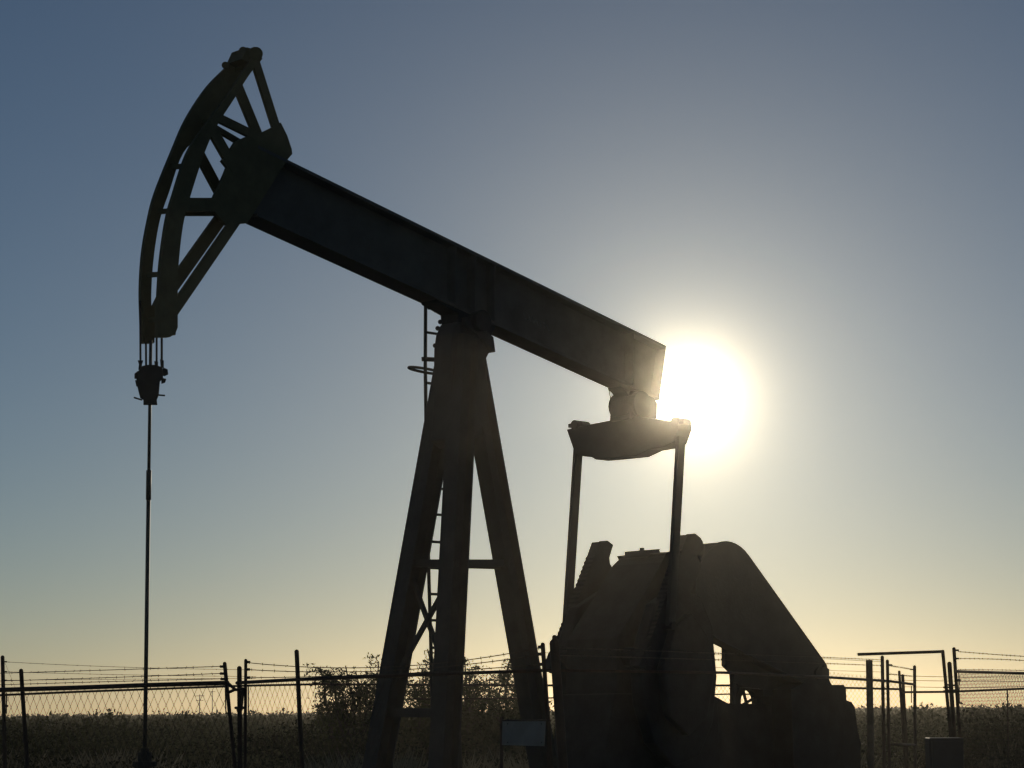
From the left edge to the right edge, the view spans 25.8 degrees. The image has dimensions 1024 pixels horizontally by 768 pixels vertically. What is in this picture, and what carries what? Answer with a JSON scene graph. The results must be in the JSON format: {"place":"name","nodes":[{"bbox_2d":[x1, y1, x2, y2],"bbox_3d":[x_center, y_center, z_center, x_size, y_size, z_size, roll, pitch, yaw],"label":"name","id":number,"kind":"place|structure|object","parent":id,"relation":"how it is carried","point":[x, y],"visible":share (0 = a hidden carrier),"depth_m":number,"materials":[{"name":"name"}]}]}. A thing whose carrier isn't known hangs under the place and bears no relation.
{"place":"outdoors","nodes":[
{"label":"outdoors","id":0,"kind":"place"},
{"bbox_2d":[0,0,1023,716],"label":"sky","id":1,"kind":"structure","parent":0,"point":[815,208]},
{"label":"ground","id":2,"kind":"structure","parent":0,"visible":0},
{"bbox_2d":[0,662,236,767],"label":"chain link fence","id":3,"kind":"object","parent":2,"relation":"on","point":[22,689],"visible":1,"depth_m":18.77,"materials":[{"name":"metal"}]},
{"bbox_2d":[133,748,156,767],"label":"wellhead","id":4,"kind":"object","parent":2,"relation":"on","point":[142,753],"visible":0.9,"depth_m":22.42,"materials":[{"name":"metal"}]},
{"bbox_2d":[302,663,378,767],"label":"mesquite tree","id":5,"kind":"object","parent":2,"relation":"on","point":[342,710],"visible":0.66,"depth_m":43.22,"materials":[{"name":"green plant"}]},
{"bbox_2d":[356,652,416,753],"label":"mesquite tree","id":6,"kind":"object","parent":2,"relation":"on","point":[371,663],"visible":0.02,"depth_m":46.28,"materials":[{"name":"green plant"}]},
{"bbox_2d":[227,635,567,767],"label":"chain link fence","id":7,"kind":"object","parent":2,"relation":"on","point":[555,669],"visible":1,"depth_m":15.69,"materials":[{"name":"metal"}]},
{"bbox_2d":[498,717,550,767],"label":"lease sign","id":8,"kind":"object","parent":7,"relation":"attached to","point":[525,732],"visible":1,"depth_m":13.62,"materials":[{"name":"white metal"}]},
{"bbox_2d":[399,649,476,766],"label":"mesquite tree","id":9,"kind":"object","parent":2,"relation":"on","point":[423,690],"visible":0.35,"depth_m":42.61,"materials":[{"name":"green plant"}]},
{"bbox_2d":[0,654,908,767],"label":"chain link fence","id":10,"kind":"object","parent":2,"relation":"on","point":[902,707],"visible":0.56,"depth_m":33.45,"materials":[{"name":"metal"}]},
{"bbox_2d":[461,657,509,758],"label":"mesquite tree","id":11,"kind":"object","parent":2,"relation":"on","point":[477,689],"visible":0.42,"depth_m":44.19,"materials":[{"name":"green plant"}]},
{"bbox_2d":[134,47,860,767],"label":"pump jack","id":12,"kind":"object","parent":2,"relation":"on","point":[690,593],"visible":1,"depth_m":26.48,"materials":[{"name":"grey paint"}]},
{"bbox_2d":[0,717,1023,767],"bbox_3d":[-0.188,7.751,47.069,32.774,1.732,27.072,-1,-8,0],"label":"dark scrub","id":13,"kind":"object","parent":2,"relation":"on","point":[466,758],"visible":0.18,"depth_m":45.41,"materials":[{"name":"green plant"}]},
{"bbox_2d":[0,688,1023,767],"bbox_3d":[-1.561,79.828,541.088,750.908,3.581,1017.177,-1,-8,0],"label":"scrub","id":14,"kind":"object","parent":2,"relation":"on","point":[930,715],"visible":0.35,"depth_m":51.90,"materials":[{"name":"green plant"}]},
{"bbox_2d":[0,737,1023,767],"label":"dry grass","id":15,"kind":"structure","parent":2,"relation":"on","point":[524,764],"depth_m":36.80,"materials":[{"name":"brown plant"}]},
{"bbox_2d":[475,658,553,755],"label":"mesquite tree","id":16,"kind":"object","parent":2,"relation":"on","point":[508,676],"visible":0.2,"depth_m":46.34,"materials":[{"name":"green plant"}]},
{"bbox_2d":[559,646,885,767],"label":"pipe fence","id":17,"kind":"object","parent":2,"relation":"on","point":[869,679],"visible":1,"depth_m":23.47,"materials":[{"name":"metal"}]},
{"bbox_2d":[886,659,916,767],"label":"pipe fence","id":18,"kind":"object","parent":2,"relation":"on","point":[889,743],"visible":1,"depth_m":29.38,"materials":[{"name":"metal"}]},
{"bbox_2d":[857,650,952,736],"bbox_3d":[4.217,3.985,23.667,1.062,2.333,0.038,-1,-8,0],"label":"pipe gateway","id":19,"kind":"object","parent":2,"relation":"on","point":[945,686],"visible":0.95,"depth_m":23.81,"materials":[{"name":"black metal"}]},
{"bbox_2d":[925,737,963,767],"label":"control cabinet","id":20,"kind":"object","parent":2,"relation":"on","point":[944,752],"visible":1,"depth_m":20.70,"materials":[{"name":"metal"}]},
{"bbox_2d":[947,662,956,736],"bbox_3d":[4.741,4.082,23.955,0.140,2.214,0.050,-1,-8,0],"label":"gate post","id":21,"kind":"object","parent":2,"relation":"on","point":[951,694],"visible":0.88,"depth_m":24.04,"materials":[{"name":"black metal"}]},
{"bbox_2d":[904,676,1023,764],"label":"rail fence","id":22,"kind":"object","parent":2,"relation":"on","point":[965,691],"visible":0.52,"depth_m":34.14,"materials":[{"name":"metal"}]},
{"bbox_2d":[952,647,1023,767],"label":"chain link fence","id":23,"kind":"object","parent":2,"relation":"on","point":[957,681],"visible":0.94,"depth_m":23.46,"materials":[{"name":"metal"}]}
]}

